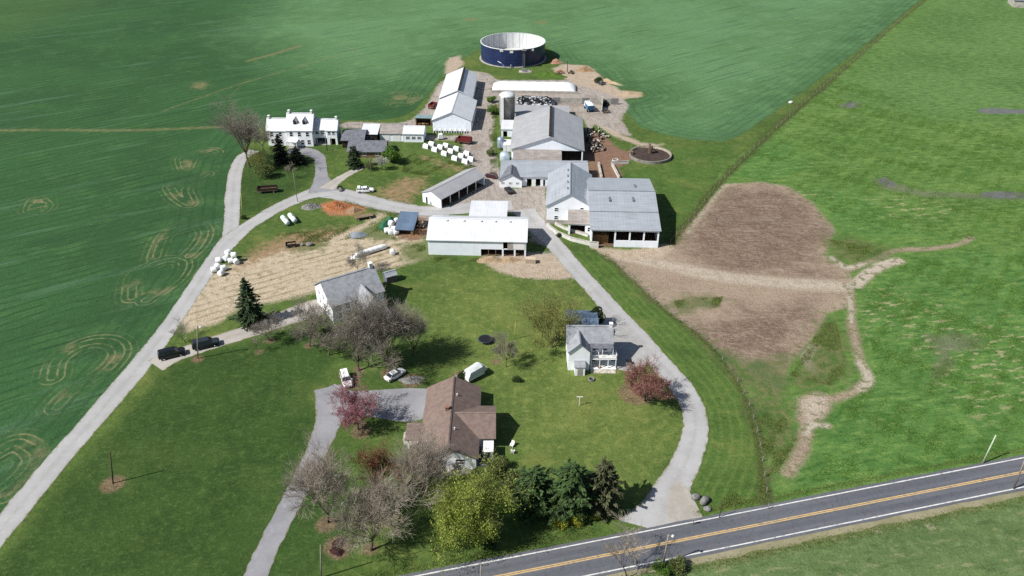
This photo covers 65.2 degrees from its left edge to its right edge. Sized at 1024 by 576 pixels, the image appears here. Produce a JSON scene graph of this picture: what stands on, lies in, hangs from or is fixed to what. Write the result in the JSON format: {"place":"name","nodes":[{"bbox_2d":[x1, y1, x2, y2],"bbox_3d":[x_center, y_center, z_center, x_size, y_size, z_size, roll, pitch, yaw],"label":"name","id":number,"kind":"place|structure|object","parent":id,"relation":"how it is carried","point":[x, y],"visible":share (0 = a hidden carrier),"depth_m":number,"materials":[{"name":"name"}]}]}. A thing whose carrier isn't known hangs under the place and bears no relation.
{"place":"outdoors","nodes":[
{"label":"outdoors","id":0,"kind":"place"},
{"bbox_2d":[319,165,366,189],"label":"garden path","id":1,"kind":"structure","parent":0,"point":[333,184],"depth_m":240.36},
{"bbox_2d":[431,92,476,130],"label":"livestock barn","id":2,"kind":"structure","parent":0,"point":[457,110],"depth_m":275.38,"materials":[{"name":"white metal"}]},
{"bbox_2d":[439,67,477,98],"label":"livestock barn","id":3,"kind":"structure","parent":0,"point":[463,80],"depth_m":303.46,"materials":[{"name":"white metal"}]},
{"bbox_2d":[426,215,528,256],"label":"machine barn","id":4,"kind":"structure","parent":0,"point":[477,235],"depth_m":201.26,"materials":[{"name":"white metal"}]},
{"bbox_2d":[0,0,1023,575],"bbox_3d":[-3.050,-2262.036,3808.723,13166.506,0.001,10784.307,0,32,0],"label":"ground","id":5,"kind":"structure","parent":0,"point":[114,164],"depth_m":197.19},
{"bbox_2d":[168,316,190,342],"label":"bare tree","id":6,"kind":"object","parent":5,"relation":"on","point":[181,327],"visible":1,"depth_m":168.29,"materials":[{"name":"grey plant"}]},
{"bbox_2d":[198,86,267,167],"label":"bare tree","id":7,"kind":"object","parent":5,"relation":"on","point":[241,129],"visible":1,"depth_m":238.85,"materials":[{"name":"grey plant"}]},
{"bbox_2d":[148,299,326,370],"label":"house drive","id":8,"kind":"structure","parent":5,"relation":"on","point":[234,335],"depth_m":172.30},
{"bbox_2d":[157,346,185,360],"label":"parked car","id":9,"kind":"object","parent":8,"relation":"on","point":[163,354],"visible":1,"depth_m":164.80,"materials":[{"name":"black paint"}]},
{"bbox_2d":[191,336,219,350],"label":"parked car","id":10,"kind":"object","parent":8,"relation":"on","point":[206,342],"visible":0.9,"depth_m":167.66,"materials":[{"name":"grey paint"}]},
{"bbox_2d":[222,150,258,236],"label":"house lane","id":11,"kind":"structure","parent":5,"relation":"on","point":[232,203],"depth_m":232.11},
{"bbox_2d":[227,277,270,331],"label":"spruce tree","id":12,"kind":"object","parent":5,"relation":"on","point":[249,310],"visible":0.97,"depth_m":173.13,"materials":[{"name":"green plant"}]},
{"bbox_2d":[0,188,512,546],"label":"farm lane","id":13,"kind":"structure","parent":5,"relation":"on","point":[25,498],"depth_m":166.83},
{"bbox_2d":[242,143,273,166],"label":"budding tree","id":14,"kind":"object","parent":5,"relation":"on","point":[255,156],"visible":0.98,"depth_m":244.15,"materials":[{"name":"green plant"}]},
{"bbox_2d":[252,162,274,177],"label":"shrub","id":15,"kind":"object","parent":5,"relation":"on","point":[269,169],"visible":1,"depth_m":240.23,"materials":[{"name":"green plant"}]},
{"bbox_2d":[254,120,272,151],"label":"bare tree","id":16,"kind":"object","parent":5,"relation":"on","point":[264,136],"visible":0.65,"depth_m":254.77,"materials":[{"name":"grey plant"}]},
{"bbox_2d":[248,310,286,340],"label":"bare tree","id":17,"kind":"object","parent":5,"relation":"on","point":[266,324],"visible":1,"depth_m":168.08,"materials":[{"name":"grey plant"}]},
{"bbox_2d":[257,184,282,193],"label":"farm wagon","id":18,"kind":"object","parent":5,"relation":"on","point":[263,188],"visible":1,"depth_m":232.60,"materials":[{"name":"brown wood"}]},
{"bbox_2d":[270,134,290,166],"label":"spruce tree","id":19,"kind":"object","parent":5,"relation":"on","point":[281,156],"visible":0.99,"depth_m":249.53,"materials":[{"name":"green plant"}]},
{"bbox_2d":[243,384,341,575],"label":"ranch drive","id":20,"kind":"structure","parent":5,"relation":"on","point":[261,562],"depth_m":129.48,"materials":[{"name":"concrete"}]},
{"bbox_2d":[283,147,308,166],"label":"spruce tree","id":21,"kind":"object","parent":5,"relation":"on","point":[296,157],"visible":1,"depth_m":249.62,"materials":[{"name":"green plant"}]},
{"bbox_2d":[265,109,340,149],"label":"farmhouse","id":22,"kind":"object","parent":5,"relation":"on","point":[294,129],"visible":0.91,"depth_m":261.88,"materials":[{"name":"white"}]},
{"bbox_2d":[284,294,333,346],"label":"bare tree","id":23,"kind":"object","parent":5,"relation":"on","point":[299,333],"visible":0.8,"depth_m":165.56,"materials":[{"name":"grey plant"}]},
{"bbox_2d":[301,203,321,209],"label":"stone heap","id":24,"kind":"object","parent":5,"relation":"on","point":[310,206],"visible":1,"depth_m":224.21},
{"bbox_2d":[287,147,337,192],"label":"house lane","id":25,"kind":"structure","parent":5,"relation":"on","point":[321,177],"depth_m":247.30,"materials":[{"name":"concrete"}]},
{"bbox_2d":[272,425,366,523],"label":"bare tree","id":26,"kind":"object","parent":5,"relation":"on","point":[308,482],"visible":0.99,"depth_m":120.78,"materials":[{"name":"grey plant"}]},
{"bbox_2d":[297,298,348,355],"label":"bare tree","id":27,"kind":"object","parent":5,"relation":"on","point":[325,323],"visible":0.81,"depth_m":163.11,"materials":[{"name":"grey plant"}]},
{"bbox_2d":[321,201,351,210],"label":"earth heap","id":28,"kind":"object","parent":5,"relation":"on","point":[336,206],"visible":1,"depth_m":223.94,"materials":[{"name":"orange soil"}]},
{"bbox_2d":[339,368,352,386],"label":"parked car","id":29,"kind":"object","parent":5,"relation":"on","point":[346,372],"visible":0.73,"depth_m":157.91,"materials":[{"name":"white paint"}]},
{"bbox_2d":[322,363,383,429],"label":"blossom tree","id":30,"kind":"object","parent":5,"relation":"on","point":[351,414],"visible":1,"depth_m":144.56,"materials":[{"name":"pink plant"}]},
{"bbox_2d":[340,129,366,147],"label":"shed","id":31,"kind":"structure","parent":5,"relation":"on","point":[353,134],"depth_m":262.39,"materials":[{"name":"grey wood"}]},
{"bbox_2d":[313,261,394,327],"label":"house","id":32,"kind":"structure","parent":5,"relation":"on","point":[334,288],"depth_m":177.28,"materials":[{"name":"white"}]},
{"bbox_2d":[345,146,363,169],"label":"cedar tree","id":33,"kind":"object","parent":5,"relation":"on","point":[353,159],"visible":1,"depth_m":246.46,"materials":[{"name":"green plant"}]},
{"bbox_2d":[319,288,390,370],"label":"bare tree","id":34,"kind":"object","parent":5,"relation":"on","point":[353,333],"visible":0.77,"depth_m":156.21,"materials":[{"name":"grey plant"}]},
{"bbox_2d":[346,242,370,268],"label":"bare tree","id":35,"kind":"object","parent":5,"relation":"on","point":[350,260],"visible":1,"depth_m":192.42,"materials":[{"name":"grey plant"}]},
{"bbox_2d":[346,140,389,157],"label":"shed","id":36,"kind":"structure","parent":5,"relation":"on","point":[370,148],"depth_m":255.11,"materials":[{"name":"grey wood"}]},
{"bbox_2d":[355,244,386,256],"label":"bale tube","id":37,"kind":"object","parent":5,"relation":"on","point":[377,248],"visible":0.76,"depth_m":202.64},
{"bbox_2d":[362,123,380,139],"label":"shed","id":38,"kind":"structure","parent":5,"relation":"on","point":[372,132],"depth_m":266.04,"materials":[{"name":"white metal"}]},
{"bbox_2d":[321,384,426,423],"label":"ranch drive apron","id":39,"kind":"object","parent":5,"relation":"on","point":[399,404],"visible":0.56,"depth_m":153.00,"materials":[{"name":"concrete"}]},
{"bbox_2d":[335,283,419,373],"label":"bare tree","id":40,"kind":"object","parent":5,"relation":"on","point":[384,328],"visible":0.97,"depth_m":154.42,"materials":[{"name":"grey plant"}]},
{"bbox_2d":[349,437,405,494],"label":"budding tree","id":41,"kind":"object","parent":5,"relation":"on","point":[373,462],"visible":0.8,"depth_m":128.21,"materials":[{"name":"brown plant"}]},
{"bbox_2d":[319,462,444,556],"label":"bare tree","id":42,"kind":"object","parent":5,"relation":"on","point":[372,498],"visible":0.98,"depth_m":118.34,"materials":[{"name":"grey plant"}]},
{"bbox_2d":[382,269,397,283],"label":"garden shed","id":43,"kind":"structure","parent":5,"relation":"on","point":[389,276],"depth_m":190.14,"materials":[{"name":"grey"}]},
{"bbox_2d":[381,144,402,162],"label":"shrub","id":44,"kind":"object","parent":5,"relation":"on","point":[393,155],"visible":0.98,"depth_m":249.44,"materials":[{"name":"green plant"}]},
{"bbox_2d":[379,123,407,140],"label":"shed","id":45,"kind":"structure","parent":5,"relation":"on","point":[391,131],"depth_m":266.62,"materials":[{"name":"metal"}]},
{"bbox_2d":[383,368,405,381],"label":"parked car","id":46,"kind":"object","parent":5,"relation":"on","point":[392,375],"visible":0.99,"depth_m":159.08,"materials":[{"name":"white paint"}]},
{"bbox_2d":[394,211,418,234],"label":"lean shelter","id":47,"kind":"object","parent":5,"relation":"on","point":[407,221],"visible":1,"depth_m":212.25,"materials":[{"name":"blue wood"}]},
{"bbox_2d":[397,376,424,383],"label":"rock bed","id":48,"kind":"object","parent":5,"relation":"on","point":[411,380],"visible":1,"depth_m":159.07,"materials":[{"name":"gravel"}]},
{"bbox_2d":[393,299,433,355],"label":"bare tree","id":49,"kind":"object","parent":5,"relation":"on","point":[421,329],"visible":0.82,"depth_m":161.02,"materials":[{"name":"grey plant"}]},
{"bbox_2d":[402,125,425,141],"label":"shed","id":50,"kind":"structure","parent":5,"relation":"on","point":[413,133],"depth_m":265.83,"materials":[{"name":"white metal"}]},
{"bbox_2d":[381,407,460,507],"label":"bare tree","id":51,"kind":"object","parent":5,"relation":"on","point":[424,465],"visible":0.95,"depth_m":123.60,"materials":[{"name":"grey plant"}]},
{"bbox_2d":[414,115,432,125],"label":"open shelter","id":52,"kind":"object","parent":5,"relation":"on","point":[421,119],"visible":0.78,"depth_m":280.49,"materials":[{"name":"teal wood"}]},
{"bbox_2d":[433,442,465,484],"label":"bare tree","id":53,"kind":"object","parent":5,"relation":"on","point":[458,465],"visible":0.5,"depth_m":133.89,"materials":[{"name":"grey plant"}]},
{"bbox_2d":[405,376,495,467],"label":"ranch house","id":54,"kind":"structure","parent":5,"relation":"on","point":[459,417],"depth_m":142.81,"materials":[{"name":"brick"}]},
{"bbox_2d":[421,168,485,207],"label":"open shed","id":55,"kind":"structure","parent":5,"relation":"on","point":[452,189],"depth_m":229.63,"materials":[{"name":"metal"}]},
{"bbox_2d":[463,362,486,381],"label":"pop up camper","id":56,"kind":"object","parent":5,"relation":"on","point":[476,370],"visible":0.97,"depth_m":158.53,"materials":[{"name":"white paint"}]},
{"bbox_2d":[419,443,533,574],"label":"willow tree","id":57,"kind":"object","parent":5,"relation":"on","point":[459,504],"visible":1,"depth_m":119.08,"materials":[{"name":"green plant"}]},
{"bbox_2d":[279,88,683,262],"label":"yard weeds","id":58,"kind":"object","parent":5,"relation":"on","point":[422,247],"visible":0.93,"depth_m":217.50,"materials":[{"name":"green plant"}]},
{"bbox_2d":[479,537,496,549],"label":"shrub","id":59,"kind":"object","parent":5,"relation":"on","point":[490,544],"visible":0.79,"depth_m":123.22,"materials":[{"name":"green plant"}]},
{"bbox_2d":[469,200,507,216],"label":"shed","id":60,"kind":"structure","parent":5,"relation":"on","point":[488,208],"depth_m":215.64,"materials":[{"name":"white metal"}]},
{"bbox_2d":[477,256,501,262],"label":"bedding heap","id":61,"kind":"object","parent":5,"relation":"on","point":[490,259],"visible":1,"depth_m":199.07,"materials":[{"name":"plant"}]},
{"bbox_2d":[486,455,509,478],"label":"shrub","id":62,"kind":"object","parent":5,"relation":"on","point":[502,466],"visible":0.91,"depth_m":136.72,"materials":[{"name":"green plant"}]},
{"bbox_2d":[489,329,520,366],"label":"bare tree","id":63,"kind":"object","parent":5,"relation":"on","point":[509,346],"visible":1,"depth_m":160.54,"materials":[{"name":"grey plant"}]},
{"bbox_2d":[499,91,514,125],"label":"stave silo","id":64,"kind":"object","parent":5,"relation":"on","point":[507,105],"visible":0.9,"depth_m":274.79,"materials":[{"name":"concrete"}]},
{"bbox_2d":[501,120,513,136],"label":"feed room","id":65,"kind":"object","parent":5,"relation":"on","point":[507,125],"visible":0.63,"depth_m":270.43,"materials":[{"name":"white metal"}]},
{"bbox_2d":[498,164,522,187],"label":"milk house","id":66,"kind":"structure","parent":5,"relation":"on","point":[511,177],"depth_m":235.43,"materials":[{"name":"white"}]},
{"bbox_2d":[498,467,522,495],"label":"shrub","id":67,"kind":"object","parent":5,"relation":"on","point":[512,486],"visible":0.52,"depth_m":133.46,"materials":[{"name":"green plant"}]},
{"bbox_2d":[479,32,545,67],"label":"slurry tank","id":68,"kind":"object","parent":5,"relation":"on","point":[512,50],"visible":1,"depth_m":341.53,"materials":[{"name":"metal"}]},
{"bbox_2d":[510,464,554,525],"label":"pine tree","id":69,"kind":"object","parent":5,"relation":"on","point":[538,478],"visible":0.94,"depth_m":127.02,"materials":[{"name":"green plant"}]},
{"bbox_2d":[491,80,578,93],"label":"silage clamp","id":70,"kind":"object","parent":5,"relation":"on","point":[550,87],"visible":0.99,"depth_m":309.63,"materials":[{"name":"plastic"}]},
{"bbox_2d":[516,96,554,104],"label":"silage clamp","id":71,"kind":"object","parent":5,"relation":"on","point":[534,103],"visible":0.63,"depth_m":294.21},
{"bbox_2d":[513,149,561,159],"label":"lean to","id":72,"kind":"object","parent":5,"relation":"on","point":[527,154],"visible":0.63,"depth_m":247.53,"materials":[{"name":"metal"}]},
{"bbox_2d":[515,105,568,116],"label":"shed","id":73,"kind":"structure","parent":5,"relation":"on","point":[521,109],"depth_m":285.97,"materials":[{"name":"metal"}]},
{"bbox_2d":[500,160,588,185],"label":"milking parlour","id":74,"kind":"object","parent":5,"relation":"on","point":[533,170],"visible":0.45,"depth_m":239.26,"materials":[{"name":"white metal"}]},
{"bbox_2d":[530,72,567,77],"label":"earth heap","id":75,"kind":"object","parent":5,"relation":"on","point":[547,74],"visible":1,"depth_m":326.95,"materials":[{"name":"plant"}]},
{"bbox_2d":[510,271,592,354],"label":"budding tree","id":76,"kind":"object","parent":5,"relation":"on","point":[552,317],"visible":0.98,"depth_m":164.87,"materials":[{"name":"green plant"}]},
{"bbox_2d":[547,223,589,245],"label":"retaining wall","id":77,"kind":"structure","parent":5,"relation":"on","point":[566,236],"depth_m":208.28,"materials":[{"name":"concrete"}]},
{"bbox_2d":[544,459,599,526],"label":"pine tree","id":78,"kind":"object","parent":5,"relation":"on","point":[572,495],"visible":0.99,"depth_m":125.84,"materials":[{"name":"green plant"}]},
{"bbox_2d":[555,222,588,236],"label":"retaining wall","id":79,"kind":"structure","parent":5,"relation":"on","point":[571,229],"depth_m":212.08,"materials":[{"name":"concrete"}]},
{"bbox_2d":[567,209,592,234],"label":"porch shed","id":80,"kind":"structure","parent":5,"relation":"on","point":[579,220],"depth_m":211.44,"materials":[{"name":"white"}]},
{"bbox_2d":[566,310,598,324],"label":"garage","id":81,"kind":"structure","parent":5,"relation":"on","point":[589,317],"depth_m":170.13,"materials":[{"name":"blue"}]},
{"bbox_2d":[553,97,618,104],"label":"bunker wall","id":82,"kind":"structure","parent":5,"relation":"on","point":[593,100],"depth_m":297.89,"materials":[{"name":"concrete"}]},
{"bbox_2d":[566,322,616,375],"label":"cottage","id":83,"kind":"structure","parent":5,"relation":"on","point":[586,345],"depth_m":161.65,"materials":[{"name":"white"}]},
{"bbox_2d":[590,306,605,324],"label":"shrub","id":84,"kind":"object","parent":5,"relation":"on","point":[601,314],"visible":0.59,"depth_m":173.31,"materials":[{"name":"green plant"}]},
{"bbox_2d":[583,455,623,523],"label":"pine tree","id":85,"kind":"object","parent":5,"relation":"on","point":[606,482],"visible":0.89,"depth_m":127.08,"materials":[{"name":"green plant"}]},
{"bbox_2d":[512,208,708,527],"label":"farm lane","id":86,"kind":"structure","parent":5,"relation":"on","point":[650,509],"depth_m":154.01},
{"bbox_2d":[587,178,660,247],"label":"machine shed","id":87,"kind":"structure","parent":5,"relation":"on","point":[623,212],"depth_m":209.62,"materials":[{"name":"silver metal"}]},
{"bbox_2d":[592,231,608,243],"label":"hay stack","id":88,"kind":"object","parent":87,"relation":"on","point":[601,236],"visible":0.97,"depth_m":206.48,"materials":[{"name":"plant"}]},
{"bbox_2d":[599,309,651,370],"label":"cottage drive","id":89,"kind":"structure","parent":5,"relation":"on","point":[627,345],"depth_m":169.20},
{"bbox_2d":[600,510,654,575],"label":"bare tree","id":90,"kind":"object","parent":5,"relation":"on","point":[626,548],"visible":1,"depth_m":115.91,"materials":[{"name":"grey plant"}]},
{"bbox_2d":[621,351,674,402],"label":"blossom tree","id":91,"kind":"object","parent":5,"relation":"on","point":[653,382],"visible":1,"depth_m":150.70,"materials":[{"name":"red plant"}]},
{"bbox_2d":[628,143,671,164],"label":"manure pit","id":92,"kind":"object","parent":5,"relation":"on","point":[649,153],"visible":1,"depth_m":256.12,"materials":[{"name":"concrete"}]},
{"bbox_2d":[651,558,672,575],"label":"shrub","id":93,"kind":"object","parent":5,"relation":"on","point":[662,567],"visible":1,"depth_m":119.53,"materials":[{"name":"green plant"}]},
{"bbox_2d":[668,555,686,575],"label":"shrub","id":94,"kind":"object","parent":5,"relation":"on","point":[681,565],"visible":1,"depth_m":119.89,"materials":[{"name":"green plant"}]},
{"bbox_2d":[667,481,701,522],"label":"gravel apron","id":95,"kind":"object","parent":5,"relation":"on","point":[681,504],"visible":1,"depth_m":131.46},
{"bbox_2d":[346,446,1023,575],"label":"rough grass","id":96,"kind":"structure","parent":5,"relation":"on","point":[766,498],"depth_m":127.82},
{"bbox_2d":[605,253,769,508],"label":"wire fence","id":97,"kind":"object","parent":5,"relation":"on","point":[722,359],"visible":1,"depth_m":162.18,"materials":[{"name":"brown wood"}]},
{"bbox_2d":[605,2,921,508],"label":"rough grass","id":98,"kind":"structure","parent":5,"relation":"on","point":[768,449],"depth_m":169.68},
{"bbox_2d":[670,1,920,242],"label":"wire fence","id":99,"kind":"object","parent":5,"relation":"on","point":[782,121],"visible":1,"depth_m":278.87,"materials":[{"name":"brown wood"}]},
{"bbox_2d":[606,491,1023,575],"bbox_3d":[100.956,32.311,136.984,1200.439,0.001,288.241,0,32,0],"label":"road shoulder","id":100,"kind":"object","parent":5,"relation":"on","point":[788,542],"visible":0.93,"depth_m":126.72},
{"bbox_2d":[725,79,1023,242],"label":"pasture tufts","id":101,"kind":"object","parent":5,"relation":"on","point":[890,161],"visible":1,"depth_m":253.58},
{"bbox_2d":[812,255,1023,480],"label":"pasture tufts","id":102,"kind":"object","parent":5,"relation":"on","point":[942,372],"visible":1,"depth_m":164.71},
{"bbox_2d":[978,108,1023,113],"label":"puddle","id":103,"kind":"object","parent":5,"relation":"on","point":[999,111],"visible":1,"depth_m":291.67,"materials":[{"name":"liquid"}]},
{"bbox_2d":[980,191,1023,198],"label":"puddle","id":104,"kind":"object","parent":5,"relation":"on","point":[1000,194],"visible":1,"depth_m":232.10,"materials":[{"name":"liquid"}]},
{"bbox_2d":[510,106,584,160],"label":"cattle barn","id":105,"kind":"structure","parent":0,"point":[550,128],"depth_m":256.97,"materials":[{"name":"metal"}]},
{"bbox_2d":[545,162,591,223],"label":"bank barn","id":106,"kind":"structure","parent":0,"point":[567,188],"depth_m":216.16,"materials":[{"name":"white"}]},
{"bbox_2d":[399,455,1023,575],"bbox_3d":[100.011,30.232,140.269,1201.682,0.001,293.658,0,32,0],"label":"county road","id":107,"kind":"structure","parent":0,"point":[603,564],"depth_m":128.06,"materials":[{"name":"asphalt"}]},
{"bbox_2d":[415,457,1023,575],"bbox_3d":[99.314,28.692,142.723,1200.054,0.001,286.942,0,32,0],"label":"edge line","id":108,"kind":"object","parent":107,"relation":"on","point":[711,518],"visible":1,"depth_m":129.11,"materials":[{"name":"white paint"}]},
{"bbox_2d":[496,471,1023,575],"bbox_3d":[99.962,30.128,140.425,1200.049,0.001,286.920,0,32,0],"label":"line","id":109,"kind":"object","parent":107,"relation":"on","point":[754,524],"visible":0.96,"depth_m":128.06,"materials":[{"name":"yellow paint"}]},
{"bbox_2d":[505,472,1023,575],"bbox_3d":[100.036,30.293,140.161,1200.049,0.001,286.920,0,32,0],"label":"line","id":110,"kind":"object","parent":107,"relation":"on","point":[760,525],"visible":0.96,"depth_m":128.06,"materials":[{"name":"yellow paint"}]},
{"bbox_2d":[584,486,1023,575],"bbox_3d":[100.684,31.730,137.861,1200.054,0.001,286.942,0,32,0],"label":"edge line","id":111,"kind":"object","parent":107,"relation":"on","point":[808,530],"visible":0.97,"depth_m":127.19,"materials":[{"name":"white paint"}]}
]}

